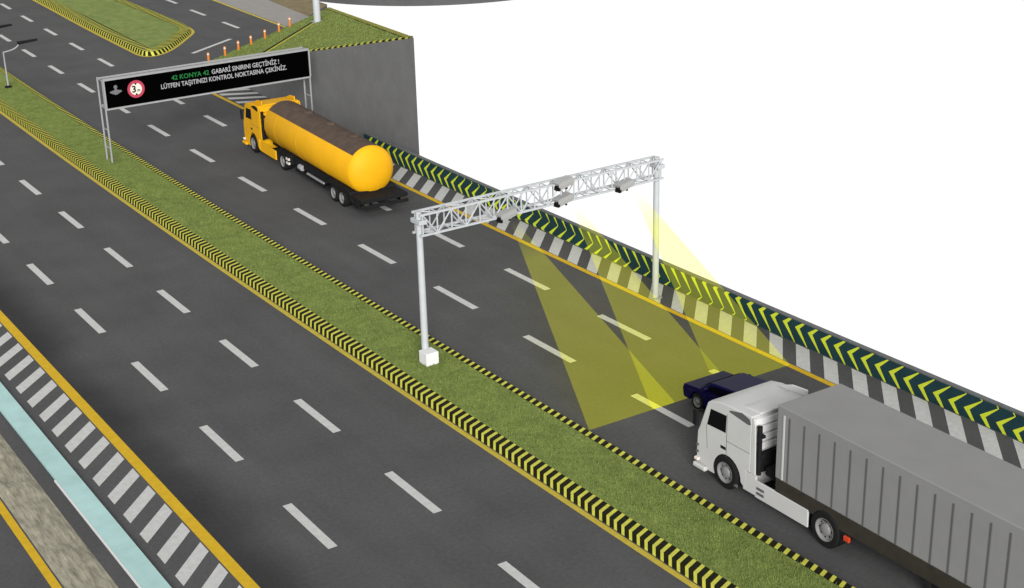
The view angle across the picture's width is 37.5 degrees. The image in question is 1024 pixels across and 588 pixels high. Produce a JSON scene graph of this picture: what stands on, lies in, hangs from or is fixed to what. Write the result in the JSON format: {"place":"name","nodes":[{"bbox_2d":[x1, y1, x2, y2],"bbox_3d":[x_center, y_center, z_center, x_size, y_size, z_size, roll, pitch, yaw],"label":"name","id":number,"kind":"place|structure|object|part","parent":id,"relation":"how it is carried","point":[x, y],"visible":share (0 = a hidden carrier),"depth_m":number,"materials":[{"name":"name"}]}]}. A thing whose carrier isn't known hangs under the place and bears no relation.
{"place":"outdoors","nodes":[
{"label":"outdoors","id":0,"kind":"place"},
{"bbox_2d":[217,0,308,26],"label":"pavement","id":1,"kind":"structure","parent":0,"point":[272,11],"depth_m":121.46,"materials":[{"name":"grey concrete"}]},
{"bbox_2d":[270,0,326,15],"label":"soil verge","id":2,"kind":"structure","parent":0,"point":[304,7],"depth_m":123.18,"materials":[{"name":"beige soil"}]},
{"bbox_2d":[204,7,412,63],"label":"grass bank","id":3,"kind":"structure","parent":0,"point":[333,28],"depth_m":97.95,"materials":[{"name":"green plant"}]},
{"bbox_2d":[310,0,320,22],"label":"white pole","id":4,"kind":"object","parent":3,"relation":"on","point":[316,11],"visible":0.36,"depth_m":109.02,"materials":[{"name":"metal"}]},
{"bbox_2d":[319,0,508,5],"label":"loop road","id":5,"kind":"structure","parent":0,"point":[405,2],"depth_m":124.52,"materials":[{"name":"grey asphalt"}]},
{"bbox_2d":[0,0,1023,587],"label":"road","id":6,"kind":"structure","parent":0,"point":[198,416],"depth_m":54.70,"materials":[{"name":"grey asphalt"}]},
{"bbox_2d":[0,434,118,587],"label":"stone verge","id":7,"kind":"structure","parent":6,"relation":"on","point":[70,559],"depth_m":44.62,"materials":[{"name":"beige stone"}]},
{"bbox_2d":[0,382,171,587],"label":"teal strip","id":8,"kind":"object","parent":6,"relation":"on","point":[137,566],"visible":1,"depth_m":46.09,"materials":[{"name":"paint"}]},
{"bbox_2d":[36,0,190,55],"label":"traffic island","id":9,"kind":"structure","parent":6,"relation":"on","point":[138,29],"depth_m":116.51,"materials":[{"name":"green plant"}]},
{"bbox_2d":[96,46,312,162],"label":"overhead sign","id":10,"kind":"object","parent":6,"relation":"on","point":[179,82],"visible":1,"depth_m":81.70,"materials":[{"name":"metal"}]},
{"bbox_2d":[240,95,408,209],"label":"tanker lorry","id":11,"kind":"object","parent":6,"relation":"on","point":[349,167],"visible":1,"depth_m":74.67,"materials":[{"name":"yellow paint"}]},
{"bbox_2d":[246,108,250,118],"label":"side window","id":12,"kind":"structure","parent":11,"relation":"in","point":[248,112],"depth_m":81.99,"materials":[{"name":"black glass"}]},
{"bbox_2d":[248,38,418,154],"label":"retaining wall","id":13,"kind":"structure","parent":6,"relation":"on","point":[360,90],"depth_m":82.67,"materials":[{"name":"concrete"}]},
{"bbox_2d":[0,67,854,587],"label":"median strip","id":14,"kind":"object","parent":6,"relation":"on","point":[696,539],"visible":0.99,"depth_m":52.42,"materials":[{"name":"green plant"}]},
{"bbox_2d":[0,24,11,27],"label":"street lamp","id":15,"kind":"object","parent":14,"relation":"on","point":[5,25],"visible":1,"depth_m":102.11,"materials":[{"name":"metal"}]},
{"bbox_2d":[3,38,36,87],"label":"street lamp","id":16,"kind":"object","parent":14,"relation":"on","point":[19,43],"visible":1,"depth_m":96.99,"materials":[{"name":"metal"}]},
{"bbox_2d":[410,155,664,366],"bbox_3d":[1.279,-1.313,56.790,11.360,5.900,0.900,-15,25,-31],"label":"camera gantry","id":17,"kind":"object","parent":6,"relation":"on","point":[428,356],"visible":0.94,"depth_m":55.29,"materials":[{"name":"metal"}]},
{"bbox_2d":[494,206,517,222],"bbox_3d":[-0.164,-2.858,54.920,0.384,0.444,1.000,19,36,42],"label":"traffic camera","id":18,"kind":"object","parent":17,"relation":"attached to","point":[504,215],"visible":1,"depth_m":54.71,"materials":[{"name":"grey plastic"}]},
{"bbox_2d":[551,191,573,207],"bbox_3d":[1.952,-3.494,56.236,0.384,0.444,1.000,19,36,42],"label":"traffic camera","id":19,"kind":"object","parent":17,"relation":"attached to","point":[564,198],"visible":1,"depth_m":56.02,"materials":[{"name":"white plastic"}]},
{"bbox_2d":[552,175,573,191],"bbox_3d":[1.961,-4.087,56.022,0.384,0.444,1.000,19,36,42],"label":"traffic camera","id":20,"kind":"object","parent":17,"relation":"attached to","point":[564,182],"visible":1,"depth_m":55.80,"materials":[{"name":"white plastic"}]},
{"bbox_2d":[613,177,634,192],"bbox_3d":[4.339,-4.136,57.714,0.384,0.444,1.000,19,36,42],"label":"traffic camera","id":21,"kind":"object","parent":17,"relation":"attached to","point":[622,185],"visible":1,"depth_m":57.49,"materials":[{"name":"white plastic"}]},
{"bbox_2d":[363,132,1023,442],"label":"crash barrier","id":22,"kind":"object","parent":6,"relation":"on","point":[1000,417],"visible":0.91,"depth_m":57.78,"materials":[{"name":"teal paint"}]},
{"bbox_2d":[683,371,767,408],"bbox_3d":[7.719,3.497,50.226,2.060,1.396,4.240,-15,25,-30],"label":"navy car","id":23,"kind":"object","parent":6,"relation":"on","point":[702,392],"visible":0.43,"depth_m":50.56,"materials":[{"name":"blue paint"}]},
{"bbox_3d":[6.832,3.219,49.976,0.085,0.300,1.250,-15,25,-30],"label":"side window","id":24,"kind":"part","parent":23,"relation":"part of","materials":[{"name":"black glass"}]},
{"bbox_2d":[693,381,1023,587],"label":"white lorry","id":25,"kind":"object","parent":6,"relation":"on","point":[844,464],"visible":1,"depth_m":40.88,"materials":[{"name":"paint"}]},
{"bbox_2d":[707,409,726,432],"bbox_3d":[6.215,3.806,45.602,0.050,0.620,0.880,-15,25,-30],"label":"side window","id":26,"kind":"structure","parent":25,"relation":"in","point":[717,420],"depth_m":45.56,"materials":[{"name":"black glass"}]},
{"bbox_2d":[729,411,750,424],"bbox_3d":[6.765,3.613,44.601,0.050,0.280,0.980,-15,25,-30],"label":"quarter window","id":27,"kind":"structure","parent":25,"relation":"in","point":[741,416],"depth_m":44.51,"materials":[{"name":"grey glass"}]},
{"bbox_2d":[321,0,1023,411],"label":"sky","id":28,"kind":"structure","parent":0,"point":[853,170],"materials":[{"name":"white"}]}
]}

